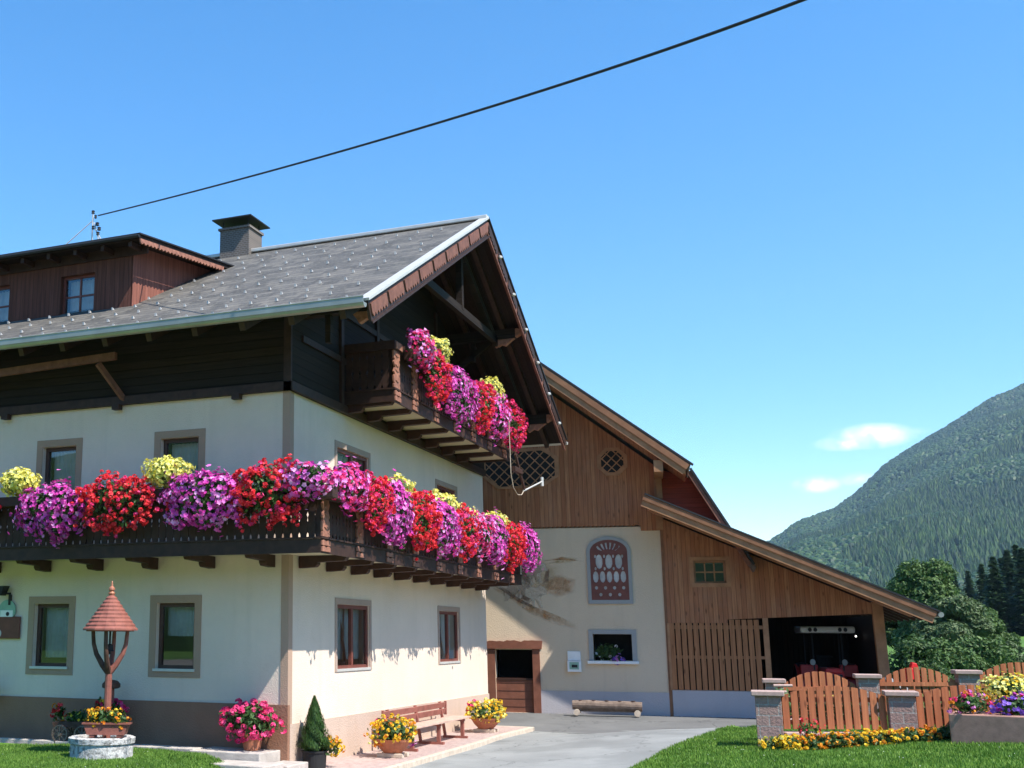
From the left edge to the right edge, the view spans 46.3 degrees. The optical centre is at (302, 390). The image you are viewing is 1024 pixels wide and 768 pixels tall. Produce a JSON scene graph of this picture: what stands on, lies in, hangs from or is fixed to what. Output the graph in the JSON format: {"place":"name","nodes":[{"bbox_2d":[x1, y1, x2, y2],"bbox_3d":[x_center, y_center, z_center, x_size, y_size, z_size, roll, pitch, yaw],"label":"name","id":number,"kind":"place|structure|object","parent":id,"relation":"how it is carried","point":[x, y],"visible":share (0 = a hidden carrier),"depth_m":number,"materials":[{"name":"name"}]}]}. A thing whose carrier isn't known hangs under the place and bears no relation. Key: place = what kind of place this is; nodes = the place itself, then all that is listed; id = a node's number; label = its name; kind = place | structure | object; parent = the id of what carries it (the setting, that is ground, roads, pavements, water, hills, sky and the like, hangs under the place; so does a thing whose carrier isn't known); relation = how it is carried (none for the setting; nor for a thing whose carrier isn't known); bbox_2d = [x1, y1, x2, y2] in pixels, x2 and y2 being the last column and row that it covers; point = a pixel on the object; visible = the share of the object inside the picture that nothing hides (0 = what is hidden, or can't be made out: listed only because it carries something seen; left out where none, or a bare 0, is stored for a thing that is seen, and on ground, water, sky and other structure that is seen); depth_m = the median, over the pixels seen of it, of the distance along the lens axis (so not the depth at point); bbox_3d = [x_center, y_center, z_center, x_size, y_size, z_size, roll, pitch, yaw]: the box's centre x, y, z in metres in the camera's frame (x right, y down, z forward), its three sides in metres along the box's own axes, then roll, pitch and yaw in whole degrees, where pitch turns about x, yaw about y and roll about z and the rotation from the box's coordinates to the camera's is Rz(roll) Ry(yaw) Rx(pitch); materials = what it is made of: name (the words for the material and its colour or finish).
{"place":"outdoors","nodes":[
{"label":"outdoors","id":0,"kind":"place"},
{"bbox_2d":[0,742,223,767],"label":"grass","id":1,"kind":"structure","parent":0,"point":[30,755],"depth_m":18.38,"materials":[{"name":"green plant"}]},
{"bbox_2d":[326,726,526,767],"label":"pavement","id":2,"kind":"structure","parent":0,"point":[370,759],"depth_m":23.03,"materials":[{"name":"stone"}]},
{"bbox_2d":[297,695,332,767],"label":"potted cypress","id":3,"kind":"object","parent":2,"relation":"on","point":[314,739],"visible":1,"depth_m":19.95,"materials":[{"name":"plant"}]},
{"bbox_2d":[374,738,411,757],"bbox_3d":[1.715,6.758,22.048,0.720,0.330,0.715,-5,-13,24],"label":"flower pot","id":4,"kind":"object","parent":2,"relation":"on","point":[391,749],"visible":0.84,"depth_m":21.84,"materials":[{"name":"ceramic"}]},
{"bbox_2d":[363,713,416,747],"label":"bowl flowers","id":5,"kind":"object","parent":4,"relation":"in","point":[393,729],"visible":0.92,"depth_m":21.94,"materials":[{"name":"yellow plant"}]},
{"bbox_2d":[381,701,470,751],"bbox_3d":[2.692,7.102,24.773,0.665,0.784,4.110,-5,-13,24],"label":"bench","id":6,"kind":"object","parent":2,"relation":"on","point":[438,723],"visible":0.62,"depth_m":24.91,"materials":[{"name":"brown wood"}]},
{"bbox_2d":[471,717,500,732],"bbox_3d":[4.381,7.972,27.795,0.720,0.330,0.715,-5,-13,24],"label":"flower pot","id":7,"kind":"object","parent":2,"relation":"on","point":[483,727],"visible":0.88,"depth_m":27.58,"materials":[{"name":"ceramic"}]},
{"bbox_2d":[464,697,506,723],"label":"bowl flowers","id":8,"kind":"object","parent":7,"relation":"in","point":[482,712],"visible":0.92,"depth_m":27.58,"materials":[{"name":"yellow plant"}]},
{"bbox_2d":[0,0,1023,540],"label":"sky","id":9,"kind":"structure","parent":0,"point":[785,247],"materials":[{"name":"blue"}]},
{"bbox_2d":[411,726,747,767],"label":"road","id":10,"kind":"structure","parent":0,"point":[541,749],"depth_m":23.25,"materials":[{"name":"grey asphalt"}]},
{"bbox_3d":[12.349,6.557,21.322,2.150,0.610,0.380,0,-12,0],"label":"fence footing","id":11,"kind":"object","parent":10,"relation":"on","visible":0},
{"bbox_2d":[915,685,1001,728],"bbox_3d":[12.353,5.829,21.494,2.110,0.786,0.066,0,-12,0],"label":"picket fence","id":12,"kind":"object","parent":11,"relation":"on","point":[936,699],"visible":0.34,"depth_m":21.47,"materials":[{"name":"brown wood"}]},
{"bbox_3d":[11.409,7.464,25.524,1.700,0.550,0.320,0,-12,0],"label":"fence footing","id":13,"kind":"object","parent":10,"relation":"on","visible":0},
{"bbox_2d":[783,671,857,717],"bbox_3d":[11.408,6.715,25.663,1.650,1.033,0.064,0,-12,0],"label":"picket fence","id":14,"kind":"object","parent":13,"relation":"on","point":[829,678],"visible":0.41,"depth_m":25.72,"materials":[{"name":"brown wood"}]},
{"bbox_3d":[13.579,7.476,25.524,1.760,0.550,0.320,0,-12,0],"label":"fence footing","id":15,"kind":"object","parent":10,"relation":"on","visible":0},
{"bbox_2d":[879,667,957,713],"bbox_3d":[13.589,6.637,25.682,1.710,1.056,0.064,0,-12,0],"label":"picket fence","id":16,"kind":"object","parent":15,"relation":"on","point":[911,684],"visible":0.52,"depth_m":25.73,"materials":[{"name":"brown wood"}]},
{"bbox_2d":[496,712,799,733],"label":"farmyard","id":17,"kind":"structure","parent":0,"point":[579,723],"depth_m":30.61,"materials":[{"name":"grey asphalt"}]},
{"bbox_2d":[572,700,641,716],"bbox_3d":[8.345,8.683,31.880,1.856,0.404,0.400,-3,-12,16],"label":"log trough","id":18,"kind":"object","parent":17,"relation":"on","point":[634,707],"visible":1,"depth_m":31.80,"materials":[{"name":"brown wood"}]},
{"bbox_2d":[793,626,858,706],"bbox_3d":[15.024,7.989,33.289,1.663,2.448,2.582,-3,-12,16],"label":"tractor","id":19,"kind":"object","parent":17,"relation":"on","point":[846,670],"visible":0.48,"depth_m":33.13,"materials":[{"name":"red paint"}]},
{"bbox_2d":[628,709,1023,767],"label":"lawn","id":20,"kind":"structure","parent":0,"point":[839,761],"depth_m":19.56,"materials":[{"name":"plant"}]},
{"bbox_2d":[751,690,783,748],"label":"fence pillar","id":21,"kind":"structure","parent":20,"relation":"on","point":[768,709],"depth_m":21.24,"materials":[{"name":"stone"}]},
{"bbox_2d":[758,733,810,750],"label":"bedding flowers","id":22,"kind":"object","parent":20,"relation":"on","point":[782,742],"visible":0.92,"depth_m":20.56,"materials":[{"name":"yellow plant"}]},
{"bbox_2d":[789,733,838,750],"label":"bedding flowers","id":23,"kind":"object","parent":20,"relation":"on","point":[813,741],"visible":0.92,"depth_m":20.57,"materials":[{"name":"orange plant"}]},
{"bbox_2d":[784,731,862,737],"bbox_3d":[9.799,6.553,21.320,1.990,0.590,0.380,0,-12,0],"label":"fence footing","id":24,"kind":"object","parent":20,"relation":"on","point":[791,732],"visible":0.1,"depth_m":21.25,"materials":[{"name":"stone"}]},
{"bbox_2d":[781,686,887,729],"bbox_3d":[9.798,5.840,21.489,1.940,0.775,0.066,0,-12,0],"label":"picket fence","id":25,"kind":"object","parent":24,"relation":"on","point":[837,699],"visible":0.89,"depth_m":21.45,"materials":[{"name":"brown wood"}]},
{"bbox_2d":[817,731,862,749],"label":"bedding flowers","id":26,"kind":"object","parent":20,"relation":"on","point":[843,739],"visible":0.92,"depth_m":20.60,"materials":[{"name":"orange plant"}]},
{"bbox_2d":[839,728,885,746],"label":"bedding flowers","id":27,"kind":"object","parent":20,"relation":"on","point":[866,739],"visible":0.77,"depth_m":20.58,"materials":[{"name":"yellow plant"}]},
{"bbox_2d":[861,727,912,744],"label":"bedding flowers","id":28,"kind":"object","parent":20,"relation":"on","point":[891,736],"visible":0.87,"depth_m":20.60,"materials":[{"name":"yellow plant"}]},
{"bbox_2d":[881,690,918,732],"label":"fence pillar","id":29,"kind":"structure","parent":20,"relation":"on","point":[901,708],"depth_m":21.26,"materials":[{"name":"stone"}]},
{"bbox_2d":[890,724,942,741],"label":"bedding flowers","id":30,"kind":"object","parent":20,"relation":"on","point":[928,734],"visible":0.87,"depth_m":20.61,"materials":[{"name":"yellow plant"}]},
{"bbox_2d":[950,670,982,708],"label":"fence pillar","id":31,"kind":"structure","parent":20,"relation":"on","point":[967,677],"depth_m":25.57,"materials":[{"name":"stone"}]},
{"bbox_2d":[949,711,1023,743],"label":"flower trough","id":32,"kind":"object","parent":20,"relation":"on","point":[982,726],"visible":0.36,"depth_m":19.95,"materials":[{"name":"concrete"}]},
{"bbox_2d":[947,690,994,713],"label":"trough flowers","id":33,"kind":"object","parent":32,"relation":"in","point":[971,704],"visible":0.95,"depth_m":20.30,"materials":[{"name":"pink plant"}]},
{"bbox_2d":[973,671,1023,704],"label":"trough flowers","id":34,"kind":"object","parent":32,"relation":"in","point":[1000,686],"visible":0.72,"depth_m":20.55,"materials":[{"name":"yellow plant"}]},
{"bbox_2d":[989,692,1023,715],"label":"trough flowers","id":35,"kind":"object","parent":32,"relation":"in","point":[1005,706],"visible":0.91,"depth_m":19.94,"materials":[{"name":"purple plant"}]},
{"bbox_2d":[887,636,1023,707],"bbox_3d":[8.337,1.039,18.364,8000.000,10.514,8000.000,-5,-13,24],"label":"ground","id":36,"kind":"structure","parent":0,"point":[893,650],"depth_m":118.70,"materials":[{"name":"plant"}]},
{"bbox_2d":[0,214,567,761],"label":"farmhouse","id":37,"kind":"object","parent":36,"relation":"on","point":[128,354],"visible":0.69,"depth_m":22.50,"materials":[{"name":"paint"}]},
{"bbox_2d":[0,617,20,638],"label":"wooden sign","id":38,"kind":"object","parent":37,"relation":"attached to","point":[9,627],"visible":1,"depth_m":22.57,"materials":[{"name":"wood"}]},
{"bbox_2d":[0,466,41,507],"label":"balcony flowers","id":39,"kind":"object","parent":37,"relation":"attached to","point":[20,480],"visible":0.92,"depth_m":21.57,"materials":[{"name":"yellow plant"}]},
{"bbox_2d":[8,469,88,548],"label":"balcony flowers","id":40,"kind":"object","parent":37,"relation":"attached to","point":[54,508],"visible":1,"depth_m":20.94,"materials":[{"name":"purple plant"}]},
{"bbox_2d":[25,596,75,674],"bbox_3d":[-4.732,4.692,22.352,1.080,1.460,0.385,-5,-13,24],"label":"window","id":41,"kind":"structure","parent":37,"relation":"in","point":[60,609],"depth_m":22.41,"materials":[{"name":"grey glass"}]},
{"bbox_2d":[36,438,82,497],"bbox_3d":[-4.716,1.761,22.966,1.080,1.570,0.385,-5,-13,24],"label":"window","id":42,"kind":"structure","parent":37,"relation":"in","point":[70,463],"depth_m":23.10,"materials":[{"name":"grey glass"}]},
{"bbox_2d":[66,210,100,243],"bbox_3d":[-5.340,-3.414,28.614,1.163,2.130,0.192,-4,-13,19],"label":"cable mast","id":43,"kind":"object","parent":37,"relation":"attached to","point":[94,225],"visible":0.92,"depth_m":28.71,"materials":[{"name":"metal"}]},
{"bbox_2d":[98,0,805,215],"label":"overhead cable","id":44,"kind":"object","parent":43,"relation":"attached to","point":[623,63],"visible":1,"depth_m":14.25,"materials":[{"name":"metal"}]},
{"bbox_2d":[70,470,168,537],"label":"balcony flowers","id":45,"kind":"object","parent":37,"relation":"attached to","point":[124,496],"visible":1,"depth_m":20.41,"materials":[{"name":"red plant"}]},
{"bbox_2d":[141,455,195,500],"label":"balcony flowers","id":46,"kind":"object","parent":37,"relation":"attached to","point":[160,477],"visible":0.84,"depth_m":20.26,"materials":[{"name":"yellow plant"}]},
{"bbox_2d":[148,595,201,677],"bbox_3d":[-2.240,4.471,21.233,1.080,1.460,0.385,-5,-13,24],"label":"window","id":47,"kind":"structure","parent":37,"relation":"in","point":[185,611],"depth_m":21.26,"materials":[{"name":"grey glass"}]},
{"bbox_2d":[153,428,205,488],"bbox_3d":[-2.233,1.541,21.852,1.100,1.570,0.385,-5,-13,24],"label":"window","id":48,"kind":"structure","parent":37,"relation":"in","point":[194,453],"depth_m":21.98,"materials":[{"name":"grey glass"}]},
{"bbox_2d":[149,464,245,536],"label":"balcony flowers","id":49,"kind":"object","parent":37,"relation":"attached to","point":[204,492],"visible":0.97,"depth_m":19.69,"materials":[{"name":"purple plant"}]},
{"bbox_2d":[225,453,306,532],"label":"balcony flowers","id":50,"kind":"object","parent":37,"relation":"attached to","point":[265,491],"visible":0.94,"depth_m":19.22,"materials":[{"name":"red plant"}]},
{"bbox_2d":[275,460,339,509],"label":"balcony flowers","id":51,"kind":"object","parent":37,"relation":"attached to","point":[317,487],"visible":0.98,"depth_m":18.92,"materials":[{"name":"purple plant"}]},
{"bbox_2d":[326,456,370,521],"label":"balcony flowers","id":52,"kind":"object","parent":37,"relation":"attached to","point":[353,483],"visible":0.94,"depth_m":19.50,"materials":[{"name":"pink plant"}]},
{"bbox_2d":[337,604,370,671],"bbox_3d":[0.882,4.861,22.919,0.320,1.253,1.740,-5,-13,24],"label":"window","id":53,"kind":"structure","parent":37,"relation":"in","point":[348,643],"depth_m":23.06,"materials":[{"name":"brown wood"}]},
{"bbox_2d":[355,470,396,536],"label":"balcony flowers","id":54,"kind":"object","parent":37,"relation":"attached to","point":[376,505],"visible":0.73,"depth_m":20.49,"materials":[{"name":"red plant"}]},
{"bbox_2d":[378,469,416,550],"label":"balcony flowers","id":55,"kind":"object","parent":37,"relation":"attached to","point":[400,525],"visible":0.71,"depth_m":21.45,"materials":[{"name":"purple plant"}]},
{"bbox_2d":[404,327,438,372],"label":"balcony flowers","id":56,"kind":"object","parent":37,"relation":"attached to","point":[419,354],"visible":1,"depth_m":23.50,"materials":[{"name":"pink plant"}]},
{"bbox_2d":[404,488,443,560],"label":"balcony flowers","id":57,"kind":"object","parent":37,"relation":"attached to","point":[424,520],"visible":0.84,"depth_m":22.73,"materials":[{"name":"red plant"}]},
{"bbox_2d":[419,349,452,410],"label":"balcony flowers","id":58,"kind":"object","parent":37,"relation":"attached to","point":[440,368],"visible":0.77,"depth_m":24.33,"materials":[{"name":"red plant"}]},
{"bbox_2d":[429,497,462,559],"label":"balcony flowers","id":59,"kind":"object","parent":37,"relation":"attached to","point":[448,536],"visible":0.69,"depth_m":23.95,"materials":[{"name":"purple plant"}]},
{"bbox_2d":[439,611,459,663],"bbox_3d":[3.454,6.018,28.418,0.320,1.233,1.620,-5,-13,24],"label":"window","id":60,"kind":"structure","parent":37,"relation":"in","point":[445,619],"depth_m":28.62,"materials":[{"name":"brown wood"}]},
{"bbox_2d":[436,363,480,431],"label":"balcony flowers","id":61,"kind":"object","parent":37,"relation":"attached to","point":[461,383],"visible":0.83,"depth_m":25.76,"materials":[{"name":"purple plant"}]},
{"bbox_2d":[453,502,480,562],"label":"balcony flowers","id":62,"kind":"object","parent":37,"relation":"attached to","point":[470,546],"visible":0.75,"depth_m":25.30,"materials":[{"name":"red plant"}]},
{"bbox_2d":[469,380,496,435],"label":"balcony flowers","id":63,"kind":"object","parent":37,"relation":"attached to","point":[484,402],"visible":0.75,"depth_m":27.41,"materials":[{"name":"red plant"}]},
{"bbox_2d":[471,510,495,562],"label":"balcony flowers","id":64,"kind":"object","parent":37,"relation":"attached to","point":[485,533],"visible":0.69,"depth_m":26.43,"materials":[{"name":"pink plant"}]},
{"bbox_2d":[481,509,509,578],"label":"balcony flowers","id":65,"kind":"object","parent":37,"relation":"attached to","point":[498,549],"visible":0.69,"depth_m":27.50,"materials":[{"name":"purple plant"}]},
{"bbox_2d":[487,390,511,446],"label":"balcony flowers","id":66,"kind":"object","parent":37,"relation":"attached to","point":[502,414],"visible":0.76,"depth_m":28.65,"materials":[{"name":"purple plant"}]},
{"bbox_2d":[503,517,528,573],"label":"balcony flowers","id":67,"kind":"object","parent":37,"relation":"attached to","point":[516,541],"visible":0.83,"depth_m":28.90,"materials":[{"name":"red plant"}]},
{"bbox_2d":[503,398,528,452],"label":"balcony flowers","id":68,"kind":"object","parent":37,"relation":"attached to","point":[517,423],"visible":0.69,"depth_m":29.99,"materials":[{"name":"red plant"}]},
{"bbox_2d":[517,521,543,575],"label":"balcony flowers","id":69,"kind":"object","parent":37,"relation":"attached to","point":[531,551],"visible":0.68,"depth_m":30.36,"materials":[{"name":"purple plant"}]},
{"bbox_2d":[384,726,533,767],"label":"kerb","id":70,"kind":"structure","parent":36,"relation":"on","point":[438,755],"depth_m":23.78,"materials":[{"name":"stone"}]},
{"bbox_2d":[482,362,943,717],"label":"barn","id":71,"kind":"structure","parent":36,"relation":"on","point":[674,585],"depth_m":33.07,"materials":[{"name":"paint"}]},
{"bbox_2d":[487,640,541,712],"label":"door","id":72,"kind":"structure","parent":71,"relation":"in","point":[518,684],"depth_m":33.51,"materials":[{"name":"brown wood"}]},
{"bbox_2d":[482,448,558,488],"bbox_3d":[6.439,2.318,34.534,2.255,1.180,0.041,-3,-12,16],"label":"lattice window","id":73,"kind":"structure","parent":71,"relation":"in","point":[536,463],"depth_m":34.49,"materials":[{"name":"wood"}]},
{"bbox_2d":[567,651,581,671],"bbox_3d":[7.706,7.676,33.016,0.380,0.570,0.127,-3,-12,16],"label":"letter box","id":74,"kind":"object","parent":71,"relation":"attached to","point":[574,662],"visible":1,"depth_m":32.99,"materials":[{"name":"white paint"}]},
{"bbox_2d":[586,536,632,603],"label":"arched window","id":75,"kind":"structure","parent":71,"relation":"in","point":[609,570],"depth_m":33.26,"materials":[{"name":"brown wood"}]},
{"bbox_2d":[597,447,627,475],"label":"lattice window","id":76,"kind":"structure","parent":71,"relation":"in","point":[611,461],"depth_m":33.82,"materials":[{"name":"wood"}]},
{"bbox_2d":[587,630,638,663],"bbox_3d":[8.855,7.346,33.191,1.400,1.100,0.980,-3,-12,16],"label":"window","id":77,"kind":"structure","parent":71,"relation":"in","point":[624,640],"depth_m":33.44,"materials":[{"name":"white paint"}]},
{"bbox_2d":[693,561,725,582],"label":"shed window","id":78,"kind":"structure","parent":71,"relation":"in","point":[694,562],"depth_m":32.58,"materials":[{"name":"brown wood"}]},
{"bbox_2d":[852,674,881,717],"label":"fence pillar","id":79,"kind":"structure","parent":36,"relation":"on","point":[868,682],"depth_m":25.53,"materials":[{"name":"stone"}]},
{"bbox_2d":[888,633,951,691],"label":"bush","id":80,"kind":"object","parent":36,"relation":"on","point":[913,650],"visible":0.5,"depth_m":46.24,"materials":[{"name":"green plant"}]},
{"bbox_2d":[886,556,983,650],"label":"leafy tree","id":81,"kind":"object","parent":36,"relation":"on","point":[930,582],"visible":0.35,"depth_m":58.68,"materials":[{"name":"green plant"}]},
{"bbox_2d":[897,636,979,688],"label":"bush","id":82,"kind":"object","parent":36,"relation":"on","point":[951,658],"visible":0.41,"depth_m":47.78,"materials":[{"name":"green plant"}]},
{"bbox_2d":[909,594,1005,661],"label":"leafy tree","id":83,"kind":"object","parent":36,"relation":"on","point":[963,616],"visible":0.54,"depth_m":55.18,"materials":[{"name":"green plant"}]},
{"bbox_2d":[953,634,1018,675],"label":"bush","id":84,"kind":"object","parent":36,"relation":"on","point":[987,652],"visible":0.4,"depth_m":48.24,"materials":[{"name":"green plant"}]},
{"bbox_2d":[973,564,1001,617],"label":"spruce","id":85,"kind":"object","parent":36,"relation":"on","point":[980,581],"visible":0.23,"depth_m":167.82,"materials":[{"name":"green plant"}]},
{"bbox_2d":[977,605,1021,645],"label":"leafy tree","id":86,"kind":"object","parent":36,"relation":"on","point":[991,614],"visible":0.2,"depth_m":63.93,"materials":[{"name":"green plant"}]},
{"bbox_2d":[981,556,1022,636],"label":"spruce","id":87,"kind":"object","parent":36,"relation":"on","point":[994,583],"visible":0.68,"depth_m":147.51,"materials":[{"name":"green plant"}]},
{"bbox_2d":[999,549,1020,624],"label":"spruce","id":88,"kind":"object","parent":36,"relation":"on","point":[1008,571],"visible":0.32,"depth_m":157.97,"materials":[{"name":"green plant"}]},
{"bbox_2d":[1008,548,1023,636],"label":"spruce","id":89,"kind":"object","parent":36,"relation":"on","point":[1019,583],"visible":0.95,"depth_m":146.10,"materials":[{"name":"green plant"}]},
{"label":"dirt strip","id":90,"kind":"structure","parent":0,"visible":0},
{"bbox_2d":[55,740,139,745],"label":"stone slab","id":91,"kind":"structure","parent":90,"relation":"on","point":[60,742],"depth_m":20.88,"materials":[{"name":"stone"}]},
{"bbox_2d":[51,721,89,741],"bbox_3d":[-3.935,6.160,21.034,1.169,0.405,0.450,-4,-13,20],"label":"flower cart","id":92,"kind":"object","parent":91,"relation":"on","point":[76,726],"visible":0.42,"depth_m":20.99,"materials":[{"name":"grey wood"}]},
{"bbox_2d":[189,747,279,761],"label":"stone slab","id":93,"kind":"structure","parent":90,"relation":"on","point":[242,754],"depth_m":19.43,"materials":[{"name":"stone"}]},
{"bbox_2d":[242,732,263,750],"bbox_3d":[-0.848,5.937,19.734,0.420,0.290,0.417,-5,-13,24],"label":"flower pot","id":94,"kind":"object","parent":93,"relation":"on","point":[251,745],"visible":0.47,"depth_m":19.59,"materials":[{"name":"ceramic"}]},
{"bbox_2d":[219,698,286,743],"bbox_3d":[-0.873,5.616,19.815,1.244,0.759,0.985,-5,-13,24],"label":"pot geranium","id":95,"kind":"object","parent":94,"relation":"in","point":[247,719],"visible":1,"depth_m":19.59,"materials":[{"name":"pink plant"}]},
{"bbox_2d":[212,760,283,767],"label":"stone slab","id":96,"kind":"structure","parent":90,"relation":"on","point":[238,764],"depth_m":18.65,"materials":[{"name":"stone"}]},
{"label":"lawn","id":97,"kind":"structure","parent":0,"visible":0},
{"bbox_2d":[68,734,134,759],"bbox_3d":[-3.226,5.744,18.763,1.070,0.345,1.070,-5,-13,24],"label":"well ring","id":98,"kind":"object","parent":97,"relation":"on","point":[85,746],"visible":0.88,"depth_m":18.35,"materials":[{"name":"stone"}]},
{"bbox_2d":[82,722,131,737],"bbox_3d":[-3.107,5.399,18.556,0.760,0.225,0.250,-1,-12,5],"label":"planter box","id":99,"kind":"object","parent":98,"relation":"on","point":[99,728],"visible":0.98,"depth_m":18.46,"materials":[{"name":"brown wood"}]},
{"bbox_2d":[84,706,131,729],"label":"box flowers","id":100,"kind":"object","parent":99,"relation":"in","point":[115,715],"visible":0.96,"depth_m":18.54,"materials":[{"name":"yellow plant"}]},
{"bbox_2d":[83,581,137,737],"bbox_3d":[-3.168,4.404,19.155,0.910,2.530,0.910,-5,-13,24],"label":"well canopy","id":101,"kind":"object","parent":98,"relation":"on","point":[110,615],"visible":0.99,"depth_m":19.07,"materials":[{"name":"brown wood"}]},
{"bbox_3d":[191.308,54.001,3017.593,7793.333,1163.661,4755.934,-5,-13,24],"label":"mountain","id":102,"kind":"structure","parent":0,"visible":0},
{"bbox_2d":[767,383,1023,596],"bbox_3d":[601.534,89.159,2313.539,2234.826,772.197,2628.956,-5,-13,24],"label":"forest","id":103,"kind":"object","parent":102,"relation":"on","point":[948,500],"visible":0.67,"depth_m":1714.72,"materials":[{"name":"green plant"}]},
{"bbox_3d":[16.963,6.711,25.689,0.540,1.250,0.540,-4,-13,19],"label":"fence pillar","id":104,"kind":"object","parent":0,"visible":0},
{"bbox_2d":[979,662,1023,704],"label":"picket fence","id":105,"kind":"object","parent":104,"relation":"attached to","point":[1017,665],"visible":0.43,"depth_m":25.78,"materials":[{"name":"brown wood"}]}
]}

